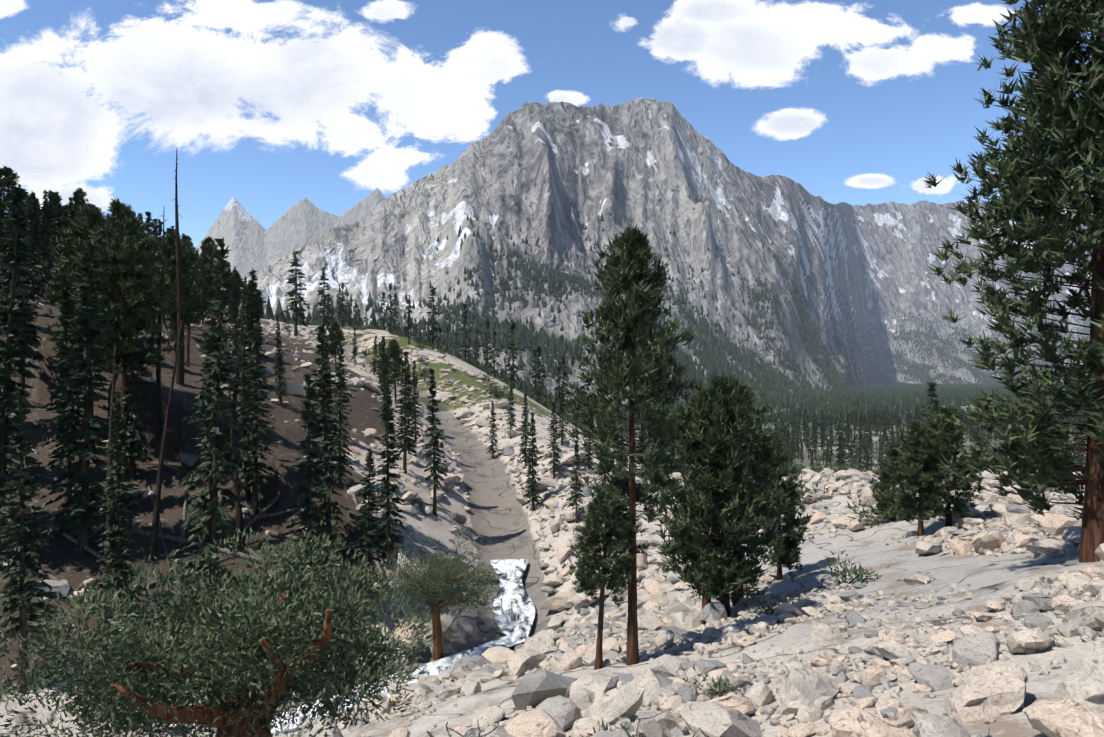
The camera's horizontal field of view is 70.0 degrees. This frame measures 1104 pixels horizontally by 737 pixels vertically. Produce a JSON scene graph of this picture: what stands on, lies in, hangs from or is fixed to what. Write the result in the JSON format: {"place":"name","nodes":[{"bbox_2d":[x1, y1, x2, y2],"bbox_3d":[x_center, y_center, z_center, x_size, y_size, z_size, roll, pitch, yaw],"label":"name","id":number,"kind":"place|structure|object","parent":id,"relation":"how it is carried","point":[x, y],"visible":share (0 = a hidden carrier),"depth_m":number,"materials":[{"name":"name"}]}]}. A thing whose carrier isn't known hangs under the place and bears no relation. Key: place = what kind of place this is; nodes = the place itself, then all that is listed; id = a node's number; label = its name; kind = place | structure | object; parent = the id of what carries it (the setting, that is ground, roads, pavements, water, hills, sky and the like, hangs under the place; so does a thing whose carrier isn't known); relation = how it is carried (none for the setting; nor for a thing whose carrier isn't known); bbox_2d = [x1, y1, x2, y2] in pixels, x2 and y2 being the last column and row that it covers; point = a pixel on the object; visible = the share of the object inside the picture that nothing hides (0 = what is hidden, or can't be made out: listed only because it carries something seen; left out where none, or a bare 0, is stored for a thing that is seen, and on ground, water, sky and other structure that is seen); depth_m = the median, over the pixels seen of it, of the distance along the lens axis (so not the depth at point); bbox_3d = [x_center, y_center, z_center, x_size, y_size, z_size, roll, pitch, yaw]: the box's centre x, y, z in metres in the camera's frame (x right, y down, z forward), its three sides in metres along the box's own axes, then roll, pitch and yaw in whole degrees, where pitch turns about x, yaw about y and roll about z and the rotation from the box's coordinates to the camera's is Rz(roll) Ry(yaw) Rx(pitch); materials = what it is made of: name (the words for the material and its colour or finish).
{"place":"outdoors","nodes":[
{"label":"outdoors","id":0,"kind":"place"},
{"bbox_2d":[269,559,534,736],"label":"stream","id":1,"kind":"structure","parent":0,"point":[514,615],"depth_m":46.00,"materials":[{"name":"white liquid"}]},
{"bbox_2d":[0,0,1095,246],"label":"sky","id":2,"kind":"structure","parent":0,"point":[268,105],"materials":[{"name":"blue"}]},
{"bbox_2d":[0,98,1103,736],"bbox_3d":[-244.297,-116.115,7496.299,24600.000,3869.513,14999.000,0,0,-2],"label":"mountain terrain","id":3,"kind":"structure","parent":0,"point":[650,166],"depth_m":1477.23,"materials":[{"name":"stone"}]},
{"bbox_2d":[0,166,29,280],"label":"hillside conifer tree","id":4,"kind":"object","parent":3,"relation":"on","point":[8,179],"visible":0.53,"depth_m":78.59,"materials":[{"name":"green plant"}]},
{"bbox_2d":[0,188,31,329],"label":"hillside conifer tree","id":5,"kind":"object","parent":3,"relation":"on","point":[4,222],"visible":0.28,"depth_m":58.65,"materials":[{"name":"green plant"}]},
{"bbox_2d":[0,184,43,555],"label":"hillside conifer tree","id":6,"kind":"object","parent":3,"relation":"on","point":[16,332],"visible":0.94,"depth_m":41.18,"materials":[{"name":"green plant"}]},
{"bbox_2d":[1,201,48,398],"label":"hillside conifer tree","id":7,"kind":"object","parent":3,"relation":"on","point":[25,325],"visible":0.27,"depth_m":55.68,"materials":[{"name":"green plant"}]},
{"bbox_2d":[0,386,62,692],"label":"tall fir tree","id":8,"kind":"object","parent":3,"relation":"on","point":[23,591],"visible":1,"depth_m":34.19,"materials":[{"name":"green plant"}]},
{"bbox_2d":[22,190,48,301],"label":"hillside conifer tree","id":9,"kind":"object","parent":3,"relation":"on","point":[32,215],"visible":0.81,"depth_m":66.70,"materials":[{"name":"green plant"}]},
{"bbox_2d":[29,189,54,275],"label":"hillside conifer tree","id":10,"kind":"object","parent":3,"relation":"on","point":[45,193],"visible":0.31,"depth_m":100.98,"materials":[{"name":"green plant"}]},
{"bbox_2d":[34,202,55,299],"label":"hillside conifer tree","id":11,"kind":"object","parent":3,"relation":"on","point":[44,231],"visible":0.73,"depth_m":74.96,"materials":[{"name":"green plant"}]},
{"bbox_2d":[40,189,57,267],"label":"hillside conifer tree","id":12,"kind":"object","parent":3,"relation":"on","point":[49,196],"visible":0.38,"depth_m":104.73,"materials":[{"name":"green plant"}]},
{"bbox_2d":[51,196,68,283],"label":"hillside conifer tree","id":13,"kind":"object","parent":3,"relation":"on","point":[58,221],"visible":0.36,"depth_m":86.54,"materials":[{"name":"green plant"}]},
{"bbox_2d":[54,204,70,302],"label":"hillside conifer tree","id":14,"kind":"object","parent":3,"relation":"on","point":[66,221],"visible":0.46,"depth_m":69.78,"materials":[{"name":"green plant"}]},
{"bbox_2d":[40,287,97,508],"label":"tall fir tree","id":15,"kind":"object","parent":3,"relation":"on","point":[65,306],"visible":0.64,"depth_m":45.77,"materials":[{"name":"green plant"}]},
{"bbox_2d":[66,192,79,276],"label":"hillside conifer tree","id":16,"kind":"object","parent":3,"relation":"on","point":[75,199],"visible":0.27,"depth_m":81.86,"materials":[{"name":"green plant"}]},
{"bbox_2d":[33,239,132,554],"bbox_3d":[-25.882,1.716,43.066,4.294,17.962,4.824,0,0,17],"label":"hillside conifer tree","id":17,"kind":"object","parent":3,"relation":"on","point":[82,510],"visible":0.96,"depth_m":43.13,"materials":[{"name":"green plant"}]},
{"bbox_2d":[35,204,157,449],"bbox_3d":[-29.883,-2.494,52.127,6.837,16.885,6.075,0,0,12],"label":"hillside conifer tree","id":18,"kind":"object","parent":3,"relation":"on","point":[89,217],"visible":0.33,"depth_m":51.17,"materials":[{"name":"green plant"}]},
{"bbox_2d":[98,344,124,590],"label":"snag tree","id":19,"kind":"object","parent":3,"relation":"on","point":[110,462],"visible":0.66,"depth_m":41.51,"materials":[{"name":"brown wood"}]},
{"bbox_2d":[89,401,154,623],"bbox_3d":[-21.538,7.273,38.972,2.911,11.308,2.789,0,0,-1],"label":"hillside conifer tree","id":20,"kind":"object","parent":3,"relation":"on","point":[119,534],"visible":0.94,"depth_m":38.91,"materials":[{"name":"green plant"}]},
{"bbox_2d":[65,197,181,476],"bbox_3d":[-26.867,-1.669,50.286,6.324,18.506,6.657,0,0,-6],"label":"hillside conifer tree","id":21,"kind":"object","parent":3,"relation":"on","point":[125,245],"visible":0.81,"depth_m":49.47,"materials":[{"name":"green plant"}]},
{"bbox_2d":[103,275,159,477],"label":"tall fir tree","id":22,"kind":"object","parent":3,"relation":"on","point":[133,437],"visible":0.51,"depth_m":50.21,"materials":[{"name":"green plant"}]},
{"bbox_2d":[148,212,167,439],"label":"snag tree","id":23,"kind":"object","parent":3,"relation":"on","point":[158,405],"visible":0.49,"depth_m":53.51,"materials":[{"name":"brown wood"}]},
{"bbox_2d":[142,321,182,560],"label":"snag tree","id":24,"kind":"object","parent":3,"relation":"on","point":[154,535],"visible":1,"depth_m":43.84,"materials":[{"name":"brown wood"}]},
{"bbox_2d":[153,228,189,341],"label":"hillside conifer tree","id":25,"kind":"object","parent":3,"relation":"on","point":[170,231],"visible":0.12,"depth_m":70.80,"materials":[{"name":"green plant"}]},
{"bbox_2d":[149,234,204,357],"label":"hillside conifer tree","id":26,"kind":"object","parent":3,"relation":"on","point":[170,245],"visible":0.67,"depth_m":62.09,"materials":[{"name":"green plant"}]},
{"bbox_2d":[171,149,184,385],"bbox_3d":[-28.070,-7.412,58.871,1.644,18.261,1.188,0,0,43],"label":"dead snag","id":27,"kind":"object","parent":3,"relation":"on","point":[180,363],"visible":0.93,"depth_m":58.91,"materials":[{"name":"brown wood"}]},
{"bbox_2d":[171,248,211,363],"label":"hillside conifer tree","id":28,"kind":"object","parent":3,"relation":"on","point":[197,266],"visible":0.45,"depth_m":67.32,"materials":[{"name":"green plant"}]},
{"bbox_2d":[192,357,227,502],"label":"tall fir tree","id":29,"kind":"object","parent":3,"relation":"on","point":[201,448],"visible":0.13,"depth_m":48.76,"materials":[{"name":"green plant"}]},
{"bbox_2d":[197,236,224,326],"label":"hillside conifer tree","id":30,"kind":"object","parent":3,"relation":"on","point":[208,249],"visible":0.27,"depth_m":98.26,"materials":[{"name":"green plant"}]},
{"bbox_2d":[168,237,255,624],"bbox_3d":[-17.360,3.619,40.092,4.076,20.644,4.270,2,1,40],"label":"hillside conifer tree","id":31,"kind":"object","parent":3,"relation":"on","point":[214,348],"visible":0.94,"depth_m":40.03,"materials":[{"name":"green plant"}]},
{"bbox_2d":[199,251,236,338],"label":"hillside conifer tree","id":32,"kind":"object","parent":3,"relation":"on","point":[207,269],"visible":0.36,"depth_m":77.91,"materials":[{"name":"green plant"}]},
{"bbox_2d":[0,525,437,736],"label":"bush","id":33,"kind":"object","parent":3,"relation":"on","point":[272,668],"visible":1,"depth_m":9.81,"materials":[{"name":"green plant"}]},
{"bbox_2d":[4,437,450,618],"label":"fallen logs","id":34,"kind":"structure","parent":3,"relation":"on","point":[161,535],"depth_m":45.85,"materials":[{"name":"brown wood"}]},
{"bbox_2d":[220,282,246,442],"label":"snag tree","id":35,"kind":"object","parent":3,"relation":"on","point":[235,393],"visible":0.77,"depth_m":52.59,"materials":[{"name":"brown wood"}]},
{"bbox_2d":[228,286,242,360],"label":"hillside conifer tree","id":36,"kind":"object","parent":3,"relation":"on","point":[234,342],"visible":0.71,"depth_m":71.21,"materials":[{"name":"green plant"}]},
{"bbox_2d":[222,367,249,550],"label":"snag tree","id":37,"kind":"object","parent":3,"relation":"on","point":[239,514],"visible":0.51,"depth_m":45.78,"materials":[{"name":"brown wood"}]},
{"bbox_2d":[230,269,243,307],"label":"hillside conifer tree","id":38,"kind":"object","parent":3,"relation":"on","point":[237,275],"visible":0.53,"depth_m":136.83,"materials":[{"name":"green plant"}]},
{"bbox_2d":[228,342,258,499],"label":"snag tree","id":39,"kind":"object","parent":3,"relation":"on","point":[247,491],"visible":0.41,"depth_m":50.00,"materials":[{"name":"brown wood"}]},
{"bbox_2d":[234,284,258,381],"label":"hillside conifer tree","id":40,"kind":"object","parent":3,"relation":"on","point":[243,352],"visible":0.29,"depth_m":64.20,"materials":[{"name":"green plant"}]},
{"bbox_2d":[226,268,273,430],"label":"hillside conifer tree","id":41,"kind":"object","parent":3,"relation":"on","point":[253,316],"visible":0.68,"depth_m":53.27,"materials":[{"name":"green plant"}]},
{"bbox_2d":[240,283,266,338],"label":"hillside conifer tree","id":42,"kind":"object","parent":3,"relation":"on","point":[258,291],"visible":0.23,"depth_m":88.64,"materials":[{"name":"green plant"}]},
{"bbox_2d":[231,323,282,515],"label":"tall fir tree","id":43,"kind":"object","parent":3,"relation":"on","point":[253,473],"visible":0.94,"depth_m":48.90,"materials":[{"name":"green plant"}]},
{"bbox_2d":[270,338,289,404],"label":"hillside conifer tree","id":44,"kind":"object","parent":3,"relation":"on","point":[280,389],"visible":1,"depth_m":62.23,"materials":[{"name":"green plant"}]},
{"bbox_2d":[283,249,310,335],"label":"conifer tree","id":45,"kind":"object","parent":3,"relation":"on","point":[296,301],"visible":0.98,"depth_m":167.58,"materials":[{"name":"green plant"}]},
{"bbox_2d":[277,372,334,596],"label":"tall fir tree","id":46,"kind":"object","parent":3,"relation":"on","point":[307,514],"visible":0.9,"depth_m":42.92,"materials":[{"name":"green plant"}]},
{"bbox_2d":[314,266,333,338],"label":"conifer tree","id":47,"kind":"object","parent":3,"relation":"on","point":[326,320],"visible":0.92,"depth_m":186.73,"materials":[{"name":"green plant"}]},
{"bbox_2d":[300,323,354,561],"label":"hillside conifer tree","id":48,"kind":"object","parent":3,"relation":"on","point":[327,505],"visible":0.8,"depth_m":47.06,"materials":[{"name":"green plant"}]},
{"bbox_2d":[327,322,346,372],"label":"hillside conifer tree","id":49,"kind":"object","parent":3,"relation":"on","point":[335,344],"visible":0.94,"depth_m":83.43,"materials":[{"name":"green plant"}]},
{"bbox_2d":[330,345,355,481],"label":"hillside conifer tree","id":50,"kind":"object","parent":3,"relation":"on","point":[342,380],"visible":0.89,"depth_m":52.01,"materials":[{"name":"green plant"}]},
{"bbox_2d":[337,282,348,326],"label":"conifer tree","id":51,"kind":"object","parent":3,"relation":"on","point":[343,319],"visible":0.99,"depth_m":294.33,"materials":[{"name":"green plant"}]},
{"bbox_2d":[346,447,392,614],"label":"tall fir tree","id":52,"kind":"object","parent":3,"relation":"on","point":[368,506],"visible":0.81,"depth_m":43.78,"materials":[{"name":"green plant"}]},
{"bbox_2d":[0,267,768,732],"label":"rocks","id":53,"kind":"object","parent":3,"relation":"on","point":[550,579],"visible":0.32,"depth_m":63.05,"materials":[{"name":"stone"}]},
{"bbox_2d":[378,354,394,442],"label":"hillside conifer tree","id":54,"kind":"object","parent":3,"relation":"on","point":[385,362],"visible":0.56,"depth_m":65.93,"materials":[{"name":"green plant"}]},
{"bbox_2d":[370,385,407,562],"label":"tall fir tree","id":55,"kind":"object","parent":3,"relation":"on","point":[388,506],"visible":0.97,"depth_m":47.66,"materials":[{"name":"green plant"}]},
{"bbox_2d":[377,339,403,402],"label":"hillside conifer tree","id":56,"kind":"object","parent":3,"relation":"on","point":[395,350],"visible":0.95,"depth_m":82.92,"materials":[{"name":"green plant"}]},
{"bbox_2d":[385,283,396,332],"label":"conifer tree","id":57,"kind":"object","parent":3,"relation":"on","point":[388,325],"visible":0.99,"depth_m":251.64,"materials":[{"name":"green plant"}]},
{"bbox_2d":[391,351,421,473],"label":"hillside conifer tree","id":58,"kind":"object","parent":3,"relation":"on","point":[406,444],"visible":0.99,"depth_m":60.40,"materials":[{"name":"green plant"}]},
{"bbox_2d":[403,294,414,343],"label":"conifer tree","id":59,"kind":"object","parent":3,"relation":"on","point":[408,321],"visible":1,"depth_m":211.42,"materials":[{"name":"green plant"}]},
{"bbox_2d":[408,361,423,441],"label":"hillside conifer tree","id":60,"kind":"object","parent":3,"relation":"on","point":[415,397],"visible":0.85,"depth_m":70.67,"materials":[{"name":"green plant"}]},
{"bbox_2d":[420,367,448,515],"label":"hillside conifer tree","id":61,"kind":"object","parent":3,"relation":"on","point":[434,440],"visible":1,"depth_m":55.39,"materials":[{"name":"green plant"}]},
{"bbox_2d":[424,286,444,349],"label":"conifer tree","id":62,"kind":"object","parent":3,"relation":"on","point":[432,319],"visible":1,"depth_m":218.92,"materials":[{"name":"green plant"}]},
{"bbox_2d":[381,526,503,660],"bbox_3d":[-6.032,14.343,43.266,6.516,10.706,8.574,0,0,-7],"label":"juniper tree","id":63,"kind":"object","parent":3,"relation":"on","point":[435,581],"visible":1,"depth_m":42.07,"materials":[{"name":"green plant"}]},
{"bbox_2d":[458,302,472,362],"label":"conifer tree","id":64,"kind":"object","parent":3,"relation":"on","point":[465,311],"visible":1,"depth_m":256.95,"materials":[{"name":"green plant"}]},
{"bbox_2d":[481,320,494,374],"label":"conifer tree","id":65,"kind":"object","parent":3,"relation":"on","point":[489,365],"visible":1,"depth_m":202.02,"materials":[{"name":"green plant"}]},
{"bbox_2d":[486,401,498,457],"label":"conifer tree","id":66,"kind":"object","parent":3,"relation":"on","point":[492,430],"visible":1,"depth_m":78.13,"materials":[{"name":"green plant"}]},
{"bbox_2d":[488,331,500,374],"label":"conifer tree","id":67,"kind":"object","parent":3,"relation":"on","point":[494,355],"visible":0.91,"depth_m":286.02,"materials":[{"name":"green plant"}]},
{"bbox_2d":[504,384,516,438],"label":"conifer tree","id":68,"kind":"object","parent":3,"relation":"on","point":[512,420],"visible":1,"depth_m":82.66,"materials":[{"name":"green plant"}]},
{"bbox_2d":[504,319,522,388],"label":"conifer tree","id":69,"kind":"object","parent":3,"relation":"on","point":[513,366],"visible":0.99,"depth_m":176.81,"materials":[{"name":"green plant"}]},
{"bbox_2d":[517,392,533,465],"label":"conifer tree","id":70,"kind":"object","parent":3,"relation":"on","point":[524,450],"visible":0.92,"depth_m":72.11,"materials":[{"name":"green plant"}]},
{"bbox_2d":[521,412,543,510],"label":"conifer tree","id":71,"kind":"object","parent":3,"relation":"on","point":[533,491],"visible":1,"depth_m":61.88,"materials":[{"name":"green plant"}]},
{"bbox_2d":[530,346,547,403],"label":"conifer tree","id":72,"kind":"object","parent":3,"relation":"on","point":[537,392],"visible":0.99,"depth_m":162.79,"materials":[{"name":"green plant"}]},
{"bbox_2d":[543,401,564,478],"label":"conifer tree","id":73,"kind":"object","parent":3,"relation":"on","point":[554,422],"visible":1,"depth_m":66.13,"materials":[{"name":"green plant"}]},
{"bbox_2d":[556,385,569,445],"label":"conifer tree","id":74,"kind":"object","parent":3,"relation":"on","point":[561,432],"visible":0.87,"depth_m":78.67,"materials":[{"name":"green plant"}]},
{"bbox_2d":[555,352,570,415],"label":"conifer tree","id":75,"kind":"object","parent":3,"relation":"on","point":[565,374],"visible":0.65,"depth_m":179.91,"materials":[{"name":"green plant"}]},
{"bbox_2d":[426,709,724,736],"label":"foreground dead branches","id":76,"kind":"object","parent":3,"relation":"on","point":[664,734],"visible":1,"depth_m":8.48,"materials":[{"name":"brown wood"}]},
{"bbox_2d":[566,440,585,523],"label":"conifer tree","id":77,"kind":"object","parent":3,"relation":"on","point":[578,482],"visible":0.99,"depth_m":55.98,"materials":[{"name":"green plant"}]},
{"bbox_2d":[582,424,594,473],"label":"conifer tree","id":78,"kind":"object","parent":3,"relation":"on","point":[588,462],"visible":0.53,"depth_m":66.94,"materials":[{"name":"green plant"}]},
{"bbox_2d":[562,483,650,669],"bbox_3d":[1.612,6.229,23.295,2.545,5.895,2.414,0,0,27],"label":"leaning pine tree","id":79,"kind":"object","parent":3,"relation":"on","point":[599,534],"visible":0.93,"depth_m":22.81,"materials":[{"name":"green plant"}]},
{"bbox_2d":[559,222,703,665],"bbox_3d":[2.633,2.425,23.495,4.229,13.521,3.762,0,0,-45],"label":"pine tree","id":80,"kind":"object","parent":3,"relation":"on","point":[630,257],"visible":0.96,"depth_m":22.80,"materials":[{"name":"green plant"}]},
{"bbox_2d":[228,180,1089,438],"bbox_3d":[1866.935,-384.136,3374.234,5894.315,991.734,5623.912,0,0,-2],"label":"distant forest","id":81,"kind":"object","parent":3,"relation":"on","point":[841,396],"visible":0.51,"depth_m":1822.53,"materials":[{"name":"green plant"}]},
{"bbox_2d":[273,438,1103,736],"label":"talus boulders","id":82,"kind":"object","parent":3,"relation":"on","point":[561,704],"visible":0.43,"depth_m":20.99,"materials":[{"name":"stone"}]},
{"bbox_2d":[646,384,762,609],"bbox_3d":[6.155,5.382,30.055,4.618,9.825,4.618,0,0,-42],"label":"pine tree clump","id":83,"kind":"object","parent":3,"relation":"on","point":[722,508],"visible":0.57,"depth_m":29.17,"materials":[{"name":"green plant"}]},
{"bbox_2d":[679,663,745,699],"bbox_3d":[3.232,6.429,15.882,1.326,0.771,1.340,0,0,3],"label":"shrub","id":84,"kind":"object","parent":3,"relation":"on","point":[725,688],"visible":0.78,"depth_m":15.93,"materials":[{"name":"green plant"}]},
{"bbox_2d":[654,369,790,616],"bbox_3d":[6.420,5.024,29.561,4.529,10.112,4.290,0,0,-14],"label":"pine tree clump","id":85,"kind":"object","parent":3,"relation":"on","point":[723,393],"visible":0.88,"depth_m":28.99,"materials":[{"name":"green plant"}]},
{"bbox_2d":[686,378,791,606],"bbox_3d":[7.540,5.192,32.447,4.399,9.849,4.371,0,0,-45],"label":"pine tree clump","id":86,"kind":"object","parent":3,"relation":"on","point":[764,454],"visible":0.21,"depth_m":32.08,"materials":[{"name":"green plant"}]},
{"bbox_2d":[743,595,778,619],"bbox_3d":[7.124,7.985,26.039,1.675,0.964,1.657,0,0,-18],"label":"shrub","id":87,"kind":"object","parent":3,"relation":"on","point":[766,611],"visible":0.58,"depth_m":25.93,"materials":[{"name":"green plant"}]},
{"bbox_2d":[757,437,810,579],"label":"conifer tree","id":88,"kind":"object","parent":3,"relation":"on","point":[779,558],"visible":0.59,"depth_m":36.50,"materials":[{"name":"green plant"}]},
{"bbox_2d":[794,475,833,505],"bbox_3d":[16.522,8.235,52.375,3.977,2.313,4.019,0,0,15],"label":"shrub","id":89,"kind":"object","parent":3,"relation":"on","point":[825,498],"visible":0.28,"depth_m":51.66,"materials":[{"name":"green plant"}]},
{"bbox_2d":[834,420,845,468],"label":"conifer tree","id":90,"kind":"object","parent":3,"relation":"on","point":[841,452],"visible":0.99,"depth_m":163.82,"materials":[{"name":"green plant"}]},
{"bbox_2d":[817,550,881,585],"bbox_3d":[11.175,7.753,30.167,2.680,1.542,2.651,0,0,-40],"label":"shrub","id":91,"kind":"object","parent":3,"relation":"on","point":[859,570],"visible":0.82,"depth_m":29.89,"materials":[{"name":"green plant"}]},
{"bbox_2d":[643,528,1103,736],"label":"boulders","id":92,"kind":"object","parent":3,"relation":"on","point":[997,688],"visible":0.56,"depth_m":10.90,"materials":[{"name":"stone"}]},
{"bbox_2d":[846,493,903,528],"bbox_3d":[17.847,8.070,44.382,3.646,2.120,3.684,0,0,36],"label":"shrub","id":93,"kind":"object","parent":3,"relation":"on","point":[880,516],"visible":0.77,"depth_m":43.96,"materials":[{"name":"green plant"}]},
{"bbox_2d":[867,441,911,520],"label":"conifer tree","id":94,"kind":"object","parent":3,"relation":"on","point":[885,484],"visible":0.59,"depth_m":43.63,"materials":[{"name":"green plant"}]},
{"bbox_2d":[880,419,956,536],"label":"conifer tree","id":95,"kind":"object","parent":3,"relation":"on","point":[921,437],"visible":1,"depth_m":38.34,"materials":[{"name":"green plant"}]},
{"bbox_2d":[920,379,939,417],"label":"conifer tree","id":96,"kind":"object","parent":3,"relation":"on","point":[931,390],"visible":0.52,"depth_m":154.94,"materials":[{"name":"green plant"}]},
{"bbox_2d":[909,403,989,526],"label":"conifer tree","id":97,"kind":"object","parent":3,"relation":"on","point":[952,436],"visible":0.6,"depth_m":39.02,"materials":[{"name":"green plant"}]},
{"bbox_2d":[917,0,1103,562],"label":"conifer tree","id":98,"kind":"object","parent":3,"relation":"on","point":[1057,109],"visible":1,"depth_m":23.13,"materials":[{"name":"green plant"}]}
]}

